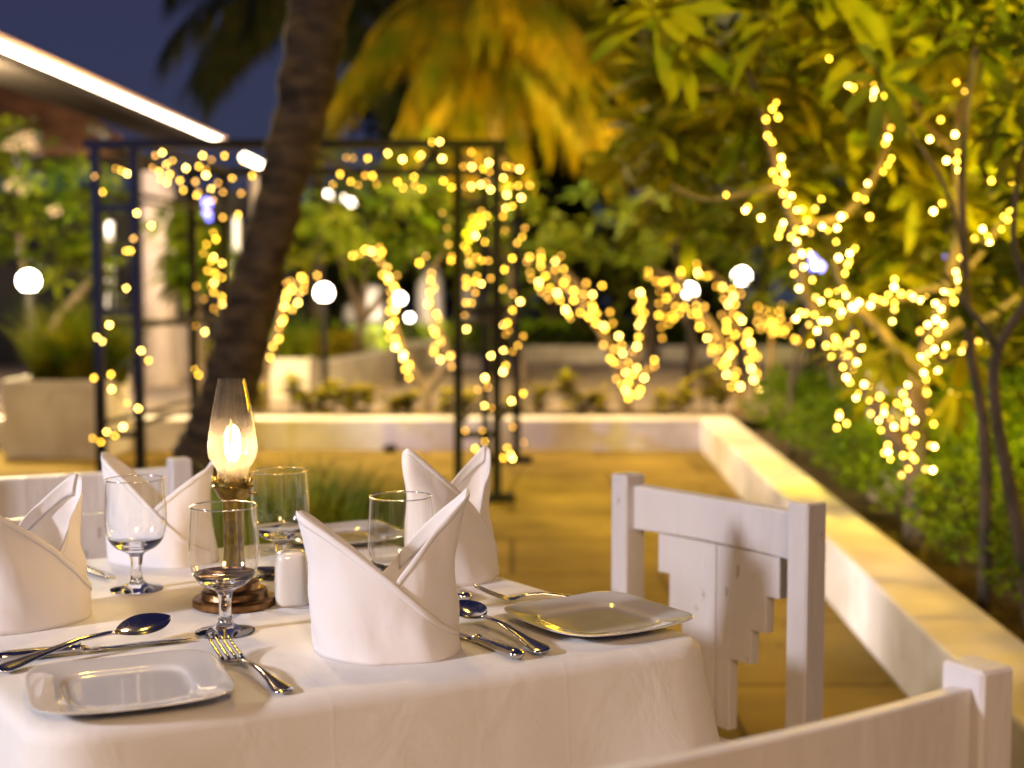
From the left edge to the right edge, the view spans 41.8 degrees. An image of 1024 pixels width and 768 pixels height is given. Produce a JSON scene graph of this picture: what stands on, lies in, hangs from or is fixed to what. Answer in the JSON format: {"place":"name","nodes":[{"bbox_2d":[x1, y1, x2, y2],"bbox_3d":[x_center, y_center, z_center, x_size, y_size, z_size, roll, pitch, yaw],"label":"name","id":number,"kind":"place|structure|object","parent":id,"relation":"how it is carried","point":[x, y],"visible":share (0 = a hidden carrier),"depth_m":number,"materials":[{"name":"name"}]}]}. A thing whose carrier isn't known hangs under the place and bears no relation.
{"place":"outdoors","nodes":[
{"label":"outdoors","id":0,"kind":"place"},
{"bbox_2d":[0,282,170,384],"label":"ornamental grass","id":1,"kind":"object","parent":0,"point":[68,354],"depth_m":9.61,"materials":[{"name":"plant"}]},
{"bbox_2d":[0,410,816,420],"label":"planting soil","id":2,"kind":"structure","parent":0,"point":[736,415],"depth_m":10.93,"materials":[{"name":"soil"}]},
{"bbox_2d":[275,372,309,415],"bbox_3d":[-1.740,0.084,10.695,0.306,0.345,0.324,0,4,0],"label":"seedling","id":3,"kind":"object","parent":2,"relation":"on","point":[292,382],"visible":1,"depth_m":10.66,"materials":[{"name":"green plant"}]},
{"bbox_2d":[307,387,339,415],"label":"seedling","id":4,"kind":"object","parent":2,"relation":"on","point":[321,393],"visible":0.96,"depth_m":10.64,"materials":[{"name":"green plant"}]},
{"bbox_2d":[314,379,352,415],"bbox_3d":[-1.419,0.112,10.671,0.354,0.293,0.326,0,4,0],"label":"seedling","id":5,"kind":"object","parent":2,"relation":"on","point":[332,384],"visible":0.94,"depth_m":10.64,"materials":[{"name":"green plant"}]},
{"bbox_2d":[332,385,365,415],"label":"seedling","id":6,"kind":"object","parent":2,"relation":"on","point":[350,399],"visible":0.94,"depth_m":10.64,"materials":[{"name":"green plant"}]},
{"bbox_2d":[349,381,388,415],"bbox_3d":[-1.135,0.120,10.678,0.315,0.287,0.352,0,4,0],"label":"seedling","id":7,"kind":"object","parent":2,"relation":"on","point":[367,399],"visible":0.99,"depth_m":10.65,"materials":[{"name":"green plant"}]},
{"bbox_2d":[296,165,481,410],"bbox_3d":[-1.007,-0.750,11.179,1.608,2.144,0.916,0,4,0],"label":"frangipani tree","id":8,"kind":"object","parent":2,"relation":"on","point":[419,381],"visible":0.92,"depth_m":11.16,"materials":[{"name":"green plant"}]},
{"bbox_2d":[352,246,452,378],"bbox_3d":[-0.908,-0.592,11.087,0.842,1.092,0.178,0,4,0],"label":"fairy light string","id":9,"kind":"object","parent":8,"relation":"attached to","point":[395,309],"visible":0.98,"depth_m":11.07,"materials":[{"name":"yellow"}]},
{"bbox_2d":[391,389,428,415],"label":"seedling","id":10,"kind":"object","parent":2,"relation":"on","point":[408,404],"visible":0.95,"depth_m":10.66,"materials":[{"name":"green plant"}]},
{"bbox_2d":[428,387,464,415],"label":"seedling","id":11,"kind":"object","parent":2,"relation":"on","point":[445,405],"visible":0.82,"depth_m":10.68,"materials":[{"name":"green plant"}]},
{"bbox_2d":[520,382,558,415],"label":"seedling","id":12,"kind":"object","parent":2,"relation":"on","point":[539,394],"visible":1,"depth_m":10.67,"materials":[{"name":"green plant"}]},
{"bbox_2d":[547,368,581,415],"bbox_3d":[0.422,0.068,10.680,0.311,0.379,0.315,0,4,0],"label":"seedling","id":13,"kind":"object","parent":2,"relation":"on","point":[566,388],"visible":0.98,"depth_m":10.67,"materials":[{"name":"green plant"}]},
{"bbox_2d":[489,171,663,413],"bbox_3d":[0.504,-0.710,10.738,1.562,2.125,1.038,0,4,0],"label":"frangipani tree","id":14,"kind":"object","parent":2,"relation":"on","point":[625,403],"visible":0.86,"depth_m":10.85,"materials":[{"name":"green plant"}]},
{"bbox_2d":[526,251,655,399],"bbox_3d":[0.632,-0.468,10.793,1.042,1.197,0.174,0,4,0],"label":"fairy light string","id":15,"kind":"object","parent":14,"relation":"attached to","point":[612,323],"visible":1,"depth_m":10.79,"materials":[{"name":"yellow"}]},
{"bbox_2d":[562,389,601,415],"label":"seedling","id":16,"kind":"object","parent":2,"relation":"on","point":[580,408],"visible":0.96,"depth_m":10.66,"materials":[{"name":"green plant"}]},
{"bbox_2d":[576,384,616,415],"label":"seedling","id":17,"kind":"object","parent":2,"relation":"on","point":[600,406],"visible":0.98,"depth_m":10.66,"materials":[{"name":"green plant"}]},
{"bbox_2d":[643,388,680,415],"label":"seedling","id":18,"kind":"object","parent":2,"relation":"on","point":[661,396],"visible":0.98,"depth_m":10.68,"materials":[{"name":"green plant"}]},
{"bbox_2d":[594,179,777,409],"bbox_3d":[1.510,-0.721,11.398,1.707,2.064,0.775,0,4,0],"label":"frangipani tree","id":19,"kind":"object","parent":2,"relation":"on","point":[683,288],"visible":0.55,"depth_m":11.36,"materials":[{"name":"green plant"}]},
{"bbox_2d":[686,293,757,387],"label":"fairy light string","id":20,"kind":"object","parent":19,"relation":"attached to","point":[726,329],"visible":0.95,"depth_m":11.01,"materials":[{"name":"yellow"}]},
{"bbox_2d":[668,378,703,415],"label":"seedling","id":21,"kind":"object","parent":2,"relation":"on","point":[680,399],"visible":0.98,"depth_m":10.67,"materials":[{"name":"green plant"}]},
{"bbox_2d":[691,366,727,415],"bbox_3d":[1.558,0.059,10.681,0.286,0.396,0.344,-3,5,-38],"label":"seedling","id":22,"kind":"object","parent":2,"relation":"on","point":[707,381],"visible":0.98,"depth_m":10.66,"materials":[{"name":"green plant"}]},
{"bbox_2d":[706,378,738,415],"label":"seedling","id":23,"kind":"object","parent":2,"relation":"on","point":[720,402],"visible":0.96,"depth_m":10.66,"materials":[{"name":"green plant"}]},
{"bbox_2d":[0,450,908,740],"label":"terrace","id":24,"kind":"structure","parent":0,"point":[552,528],"depth_m":6.85,"materials":[{"name":"stone"}]},
{"bbox_2d":[2,376,129,458],"bbox_3d":[-3.243,0.236,9.814,0.751,0.561,0.556,0,4,0],"label":"planter box","id":25,"kind":"object","parent":24,"relation":"on","point":[48,419],"visible":0.68,"depth_m":9.54,"materials":[{"name":"concrete"}]},
{"bbox_2d":[0,457,191,559],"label":"wooden chair","id":26,"kind":"object","parent":24,"relation":"on","point":[21,497],"visible":0.14,"depth_m":2.80,"materials":[{"name":"white paint"}]},
{"bbox_2d":[172,0,353,518],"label":"coconut palm","id":27,"kind":"object","parent":24,"relation":"on","point":[314,38],"visible":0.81,"depth_m":5.88,"materials":[{"name":"brown plant"}]},
{"bbox_2d":[83,139,531,502],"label":"pergola arch","id":28,"kind":"structure","parent":24,"relation":"on","point":[138,323],"depth_m":7.59,"materials":[{"name":"black paint"}]},
{"bbox_2d":[92,175,151,442],"bbox_3d":[-2.190,-0.416,7.541,0.362,1.502,0.078,0,4,-6],"label":"fairy light string","id":29,"kind":"object","parent":28,"relation":"attached to","point":[148,360],"visible":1,"depth_m":7.54,"materials":[{"name":"yellow"}]},
{"bbox_2d":[115,149,252,220],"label":"fairy light string","id":30,"kind":"object","parent":28,"relation":"attached to","point":[169,174],"visible":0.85,"depth_m":7.62,"materials":[{"name":"yellow"}]},
{"bbox_2d":[332,140,530,198],"bbox_3d":[-0.519,-1.289,8.075,1.154,0.414,1.249,0,4,-6],"label":"fairy light string","id":31,"kind":"object","parent":28,"relation":"attached to","point":[443,180],"visible":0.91,"depth_m":7.61,"materials":[{"name":"yellow"}]},
{"bbox_2d":[441,205,525,459],"bbox_3d":[-0.184,-0.276,8.158,0.550,1.603,1.252,0,4,0],"label":"fairy light string","id":32,"kind":"object","parent":28,"relation":"attached to","point":[475,292],"visible":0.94,"depth_m":7.64,"materials":[{"name":"yellow"}]},
{"bbox_2d":[194,448,492,547],"bbox_3d":[-0.770,0.554,4.938,1.426,0.597,1.460,0,4,0],"label":"grass clump","id":33,"kind":"object","parent":24,"relation":"on","point":[324,508],"visible":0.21,"depth_m":4.87,"materials":[{"name":"plant"}]},
{"bbox_2d":[0,416,1023,767],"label":"wall","id":34,"kind":"structure","parent":24,"relation":"on","point":[910,622],"depth_m":6.51,"materials":[{"name":"paint"}]},
{"bbox_2d":[611,472,825,742],"bbox_3d":[0.217,0.612,2.365,0.455,0.835,0.487,-3,5,-38],"label":"wooden chair","id":35,"kind":"object","parent":24,"relation":"on","point":[722,562],"visible":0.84,"depth_m":2.45,"materials":[{"name":"white paint"}]},
{"bbox_2d":[596,655,1012,767],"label":"wooden chair","id":36,"kind":"object","parent":24,"relation":"on","point":[962,718],"visible":1,"depth_m":1.22,"materials":[{"name":"white paint"}]},
{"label":"dining table","id":37,"kind":"object","parent":24,"relation":"on","visible":0},
{"bbox_2d":[0,542,720,767],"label":"tablecloth","id":38,"kind":"object","parent":37,"relation":"on","point":[567,701],"visible":0.57,"depth_m":1.56,"materials":[{"name":"white fabric"}]},
{"bbox_2d":[0,473,91,635],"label":"folded napkin","id":39,"kind":"object","parent":38,"relation":"on","point":[45,583],"visible":1,"depth_m":1.76,"materials":[{"name":"white fabric"}]},
{"bbox_2d":[0,613,170,671],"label":"spoon","id":40,"kind":"object","parent":38,"relation":"on","point":[142,624],"visible":1,"depth_m":1.66,"materials":[{"name":"silver metal"}]},
{"bbox_2d":[0,638,190,660],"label":"knife","id":41,"kind":"object","parent":38,"relation":"on","point":[15,653],"visible":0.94,"depth_m":1.62,"materials":[{"name":"silver metal"}]},
{"bbox_2d":[24,649,234,714],"bbox_3d":[-0.418,0.330,1.466,0.212,0.017,0.212,-2,4,-23],"label":"side plate","id":42,"kind":"object","parent":38,"relation":"on","point":[127,682],"visible":1,"depth_m":1.48,"materials":[{"name":"white ceramic"}]},
{"bbox_2d":[104,475,166,594],"bbox_3d":[-0.553,0.221,1.974,0.090,0.165,0.090,0,4,0],"label":"goblet","id":43,"kind":"object","parent":38,"relation":"on","point":[135,547],"visible":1,"depth_m":1.97,"materials":[{"name":"clear glass"}]},
{"bbox_2d":[101,452,219,568],"bbox_3d":[-0.577,0.200,2.196,0.196,0.177,0.136,1,4,10],"label":"folded napkin","id":44,"kind":"object","parent":38,"relation":"on","point":[140,505],"visible":0.94,"depth_m":2.15,"materials":[{"name":"white fabric"}]},
{"bbox_2d":[188,500,259,638],"bbox_3d":[-0.370,0.238,1.726,0.090,0.165,0.090,0,4,0],"label":"goblet","id":45,"kind":"object","parent":38,"relation":"on","point":[223,582],"visible":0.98,"depth_m":1.72,"materials":[{"name":"clear glass"}]},
{"bbox_2d":[192,381,274,613],"bbox_3d":[-0.390,0.151,1.875,0.116,0.318,0.116,0,4,0],"label":"oil lamp","id":46,"kind":"object","parent":38,"relation":"on","point":[253,594],"visible":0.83,"depth_m":1.86,"materials":[{"name":"glass"}]},
{"bbox_2d":[207,632,294,692],"bbox_3d":[-0.301,0.320,1.544,0.030,0.022,0.200,-3,5,-34],"label":"fork","id":47,"kind":"object","parent":38,"relation":"on","point":[275,684],"visible":1,"depth_m":1.55,"materials":[{"name":"silver metal"}]},
{"bbox_2d":[250,467,309,581],"bbox_3d":[-0.356,0.215,2.064,0.090,0.165,0.090,0,4,0],"label":"goblet","id":48,"kind":"object","parent":38,"relation":"on","point":[280,535],"visible":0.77,"depth_m":2.05,"materials":[{"name":"clear glass"}]},
{"bbox_2d":[274,549,308,606],"bbox_3d":[-0.311,0.272,1.893,0.049,0.075,0.049,-1,4,-14],"label":"salt shaker","id":49,"kind":"object","parent":38,"relation":"on","point":[291,579],"visible":0.91,"depth_m":1.87,"materials":[{"name":"white"}]},
{"bbox_2d":[293,520,403,545],"bbox_3d":[-0.297,0.268,2.369,0.200,0.017,0.200,-2,4,-27],"label":"side plate","id":50,"kind":"object","parent":38,"relation":"on","point":[354,533],"visible":0.47,"depth_m":2.41,"materials":[{"name":"white ceramic"}]},
{"bbox_2d":[296,488,469,665],"bbox_3d":[-0.152,0.228,1.643,0.167,0.198,0.168,3,5,40],"label":"folded napkin","id":51,"kind":"object","parent":38,"relation":"on","point":[403,608],"visible":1,"depth_m":1.60,"materials":[{"name":"white fabric"}]},
{"bbox_2d":[367,491,432,571],"bbox_3d":[-0.149,0.232,1.808,0.090,0.165,0.090,0,4,0],"label":"goblet","id":52,"kind":"object","parent":38,"relation":"on","point":[381,563],"visible":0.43,"depth_m":1.81,"materials":[{"name":"clear glass"}]},
{"bbox_2d":[402,446,498,587],"bbox_3d":[-0.092,0.194,2.050,0.139,0.209,0.161,0,4,5],"label":"folded napkin","id":53,"kind":"object","parent":38,"relation":"on","point":[476,559],"visible":0.74,"depth_m":2.01,"materials":[{"name":"white fabric"}]},
{"bbox_2d":[458,630,523,659],"bbox_3d":[-0.053,0.316,1.688,0.021,0.012,0.221,-3,5,-34],"label":"knife","id":54,"kind":"object","parent":38,"relation":"on","point":[509,651],"visible":0.78,"depth_m":1.63,"materials":[{"name":"silver metal"}]},
{"bbox_2d":[459,600,550,652],"bbox_3d":[-0.019,0.306,1.705,0.046,0.015,0.215,-2,7,-33],"label":"spoon","id":55,"kind":"object","parent":38,"relation":"on","point":[470,609],"visible":0.78,"depth_m":1.71,"materials":[{"name":"silver metal"}]},
{"bbox_2d":[504,591,693,637],"bbox_3d":[0.113,0.309,1.772,0.208,0.017,0.208,-3,5,-33],"label":"side plate","id":56,"kind":"object","parent":38,"relation":"on","point":[600,614],"visible":1,"depth_m":1.79,"materials":[{"name":"white ceramic"}]},
{"bbox_2d":[0,0,1003,301],"label":"sky","id":57,"kind":"structure","parent":0,"point":[119,43],"materials":[{"name":"blue"}]},
{"bbox_2d":[0,353,1023,409],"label":"path","id":58,"kind":"structure","parent":0,"point":[598,376],"depth_m":17.43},
{"bbox_2d":[18,271,38,375],"bbox_3d":[-4.128,-0.284,11.508,0.174,1.368,0.174,0,4,0],"label":"globe lamp","id":59,"kind":"object","parent":58,"relation":"on","point":[28,282],"visible":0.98,"depth_m":11.44,"materials":[{"name":"glass"}]},
{"bbox_2d":[0,115,130,356],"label":"frangipani tree","id":60,"kind":"object","parent":58,"relation":"on","point":[75,251],"visible":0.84,"depth_m":13.36,"materials":[{"name":"green plant"}]},
{"bbox_2d":[0,35,354,385],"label":"pavilion","id":61,"kind":"structure","parent":58,"relation":"on","point":[60,100],"depth_m":17.90,"materials":[{"name":"white plaster"},{"name":"clay tile"},{"name":"wood"}]},
{"bbox_2d":[142,203,239,395],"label":"garden tree","id":62,"kind":"object","parent":58,"relation":"on","point":[176,281],"visible":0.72,"depth_m":13.82,"materials":[{"name":"green plant"}]},
{"bbox_2d":[184,328,383,372],"bbox_3d":[-2.774,-0.458,17.041,1.426,0.506,4.109,1,4,10],"label":"golden hedge","id":63,"kind":"object","parent":58,"relation":"on","point":[336,348],"visible":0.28,"depth_m":17.56,"materials":[{"name":"green plant"}]},
{"bbox_2d":[150,0,434,358],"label":"palm tree","id":64,"kind":"object","parent":58,"relation":"on","point":[248,35],"visible":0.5,"depth_m":22.87,"materials":[{"name":"green plant"}]},
{"bbox_2d":[270,357,315,400],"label":"planter wall","id":65,"kind":"structure","parent":58,"relation":"on","point":[305,369],"depth_m":14.63,"materials":[{"name":"concrete"}]},
{"bbox_2d":[270,305,334,358],"bbox_3d":[-2.439,-0.603,14.848,0.967,0.702,0.936,3,5,39],"label":"spiky plant","id":66,"kind":"object","parent":65,"relation":"in","point":[288,347],"visible":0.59,"depth_m":14.73,"materials":[{"name":"green plant"}]},
{"bbox_2d":[241,187,377,409],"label":"frangipani tree","id":67,"kind":"object","parent":58,"relation":"on","point":[315,211],"visible":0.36,"depth_m":11.56,"materials":[{"name":"green plant"}]},
{"bbox_2d":[316,284,331,398],"bbox_3d":[-2.025,-0.442,14.504,0.180,1.270,0.180,0,4,0],"label":"globe lamp","id":68,"kind":"object","parent":58,"relation":"on","point":[323,293],"visible":0.98,"depth_m":14.47,"materials":[{"name":"glass"}]},
{"bbox_2d":[316,345,427,393],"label":"garden wall","id":69,"kind":"structure","parent":58,"relation":"on","point":[369,368],"depth_m":17.29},
{"bbox_2d":[364,283,383,352],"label":"white pillar","id":70,"kind":"structure","parent":58,"relation":"on","point":[373,290],"depth_m":23.81,"materials":[{"name":"paint"}]},
{"bbox_2d":[285,149,510,354],"bbox_3d":[-1.786,-1.602,18.019,3.141,3.134,2.105,2,4,24],"label":"garden tree","id":71,"kind":"object","parent":58,"relation":"on","point":[363,314],"visible":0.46,"depth_m":17.83,"materials":[{"name":"green plant"}]},
{"bbox_2d":[396,294,404,385],"bbox_3d":[-1.416,-0.562,17.002,0.129,1.167,0.129,0,4,0],"label":"globe lamp","id":72,"kind":"object","parent":58,"relation":"on","point":[400,299],"visible":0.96,"depth_m":16.96,"materials":[{"name":"glass"}]},
{"bbox_2d":[417,264,443,355],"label":"white pillar","id":73,"kind":"structure","parent":58,"relation":"on","point":[423,313],"depth_m":24.76,"materials":[{"name":"paint"}]},
{"bbox_2d":[317,0,650,373],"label":"palm tree","id":74,"kind":"object","parent":58,"relation":"on","point":[477,58],"visible":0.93,"depth_m":18.24,"materials":[{"name":"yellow plant"}]},
{"bbox_2d":[412,179,593,385],"bbox_3d":[-0.104,-1.262,16.898,2.432,2.603,1.868,0,4,0],"label":"garden tree","id":75,"kind":"object","parent":58,"relation":"on","point":[507,242],"visible":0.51,"depth_m":16.92,"materials":[{"name":"green plant"}]},
{"bbox_2d":[273,313,977,358],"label":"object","id":76,"kind":"object","parent":58,"relation":"on","point":[544,335],"visible":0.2,"depth_m":23.42,"materials":[{"name":"green plant"}]},
{"bbox_2d":[523,345,816,362],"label":"kerb wall","id":77,"kind":"structure","parent":58,"relation":"on","point":[594,353],"depth_m":22.47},
{"bbox_2d":[573,163,793,375],"bbox_3d":[2.376,-1.674,18.861,3.221,3.150,2.021,0,4,0],"label":"garden tree","id":78,"kind":"object","parent":58,"relation":"on","point":[632,287],"visible":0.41,"depth_m":18.90,"materials":[{"name":"green plant"}]},
{"bbox_2d":[684,284,696,405],"bbox_3d":[1.849,-0.408,14.005,0.145,1.272,0.145,0,4,0],"label":"globe lamp","id":79,"kind":"object","parent":58,"relation":"on","point":[689,329],"visible":0.64,"depth_m":13.97,"materials":[{"name":"white paint"}]},
{"bbox_2d":[733,268,749,391],"bbox_3d":[2.182,-0.397,12.803,0.159,1.414,0.159,0,4,0],"label":"globe lamp","id":80,"kind":"object","parent":58,"relation":"on","point":[741,283],"visible":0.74,"depth_m":12.76,"materials":[{"name":"white paint"}]},
{"bbox_2d":[714,252,819,382],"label":"frangipani tree","id":81,"kind":"object","parent":58,"relation":"on","point":[769,364],"visible":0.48,"depth_m":15.98,"materials":[{"name":"green plant"}]},
{"bbox_2d":[274,302,1015,352],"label":"ground","id":82,"kind":"structure","parent":0,"point":[448,313],"depth_m":71.25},
{"bbox_2d":[280,197,425,330],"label":"shade tree","id":83,"kind":"object","parent":82,"relation":"on","point":[339,299],"visible":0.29,"depth_m":29.16,"materials":[{"name":"green plant"}]},
{"bbox_2d":[341,0,528,188],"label":"shade tree","id":84,"kind":"object","parent":82,"relation":"on","point":[372,128],"visible":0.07,"depth_m":32.16,"materials":[{"name":"green plant"}]},
{"bbox_2d":[385,183,490,332],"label":"shade tree","id":85,"kind":"object","parent":82,"relation":"on","point":[448,289],"visible":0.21,"depth_m":31.03,"materials":[{"name":"green plant"}]},
{"bbox_2d":[463,273,476,353],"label":"white pillar","id":86,"kind":"structure","parent":82,"relation":"on","point":[467,292],"depth_m":25.80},
{"bbox_2d":[466,163,619,344],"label":"shade tree","id":87,"kind":"object","parent":82,"relation":"on","point":[555,307],"visible":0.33,"depth_m":28.09,"materials":[{"name":"green plant"}]},
{"bbox_2d":[514,83,665,343],"bbox_3d":[1.528,-3.819,29.820,3.852,5.991,4.029,-2,4,-24],"label":"shade tree","id":88,"kind":"object","parent":82,"relation":"on","point":[561,181],"visible":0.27,"depth_m":28.79,"materials":[{"name":"green plant"}]},
{"bbox_2d":[551,0,673,339],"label":"shade tree","id":89,"kind":"object","parent":82,"relation":"on","point":[615,4],"visible":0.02,"depth_m":31.73,"materials":[{"name":"green plant"}]},
{"bbox_2d":[587,183,766,343],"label":"shade tree","id":90,"kind":"object","parent":82,"relation":"on","point":[707,294],"visible":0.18,"depth_m":27.32,"materials":[{"name":"green plant"}]},
{"bbox_2d":[591,0,774,184],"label":"shade tree","id":91,"kind":"object","parent":82,"relation":"on","point":[633,38],"visible":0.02,"depth_m":29.74,"materials":[{"name":"green plant"}]},
{"bbox_2d":[688,20,844,344],"bbox_3d":[5.491,-4.498,29.759,4.266,7.349,4.533,0,4,0],"label":"shade tree","id":92,"kind":"object","parent":82,"relation":"on","point":[755,313],"visible":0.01,"depth_m":29.79,"materials":[{"name":"green plant"}]},
{"bbox_2d":[639,30,657,364],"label":"bare palm trunk","id":93,"kind":"object","parent":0,"point":[651,330],"visible":0.31,"depth_m":21.89,"materials":[{"name":"brown plant"}]},
{"bbox_2d":[736,421,1023,641],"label":"flower bed","id":94,"kind":"object","parent":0,"point":[961,578],"depth_m":6.24,"materials":[{"name":"soil"}]},
{"bbox_2d":[758,255,840,463],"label":"sapling","id":95,"kind":"object","parent":94,"relation":"on","point":[783,272],"visible":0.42,"depth_m":8.21,"materials":[{"name":"green plant"}]},
{"bbox_2d":[579,0,1023,560],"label":"frangipani tree","id":96,"kind":"object","parent":94,"relation":"on","point":[670,124],"visible":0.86,"depth_m":5.49,"materials":[{"name":"green plant"}]},
{"bbox_2d":[725,57,892,289],"bbox_3d":[1.158,-0.815,5.231,0.648,0.899,0.140,0,4,0],"label":"fairy light string","id":97,"kind":"object","parent":96,"relation":"attached to","point":[766,119],"visible":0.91,"depth_m":5.25,"materials":[{"name":"yellow"}]},
{"bbox_2d":[792,278,958,344],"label":"fairy light string","id":98,"kind":"object","parent":96,"relation":"attached to","point":[859,302],"visible":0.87,"depth_m":5.28,"materials":[{"name":"yellow"}]},
{"bbox_2d":[824,318,985,447],"bbox_3d":[1.548,-0.002,5.284,0.651,0.523,0.130,0,4,0],"label":"fairy light string","id":99,"kind":"object","parent":96,"relation":"attached to","point":[902,393],"visible":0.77,"depth_m":5.29,"materials":[{"name":"yellow"}]},
{"bbox_2d":[928,76,1012,272],"bbox_3d":[1.794,-0.854,5.238,0.367,0.843,0.140,0,4,0],"label":"fairy light string","id":100,"kind":"object","parent":96,"relation":"attached to","point":[990,180],"visible":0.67,"depth_m":5.23,"materials":[{"name":"yellow"}]},
{"bbox_2d":[779,260,836,457],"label":"sapling","id":101,"kind":"object","parent":94,"relation":"on","point":[792,383],"visible":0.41,"depth_m":8.61,"materials":[{"name":"green plant"}]},
{"bbox_2d":[694,17,1023,455],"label":"garden tree","id":102,"kind":"object","parent":94,"relation":"on","point":[824,243],"visible":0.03,"depth_m":8.68,"materials":[{"name":"green plant"}]},
{"bbox_2d":[735,360,1023,612],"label":"hedge","id":103,"kind":"object","parent":94,"relation":"on","point":[814,399],"visible":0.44,"depth_m":6.02,"materials":[{"name":"green plant"}]},
{"bbox_2d":[863,370,936,502],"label":"string lights","id":104,"kind":"object","parent":94,"relation":"on","point":[899,417],"visible":0.06,"depth_m":6.82},
{"bbox_2d":[829,0,1023,616],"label":"slim tree","id":105,"kind":"object","parent":94,"relation":"on","point":[875,60],"visible":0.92,"depth_m":4.29,"materials":[{"name":"green plant"}]},
{"bbox_2d":[906,191,1023,389],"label":"garden tree","id":106,"kind":"object","parent":94,"relation":"on","point":[995,329],"visible":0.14,"depth_m":9.45,"materials":[{"name":"green plant"}]},
{"bbox_2d":[910,21,1023,629],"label":"gnarled tree","id":107,"kind":"object","parent":94,"relation":"on","point":[968,314],"visible":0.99,"depth_m":3.92,"materials":[{"name":"brown plant"}]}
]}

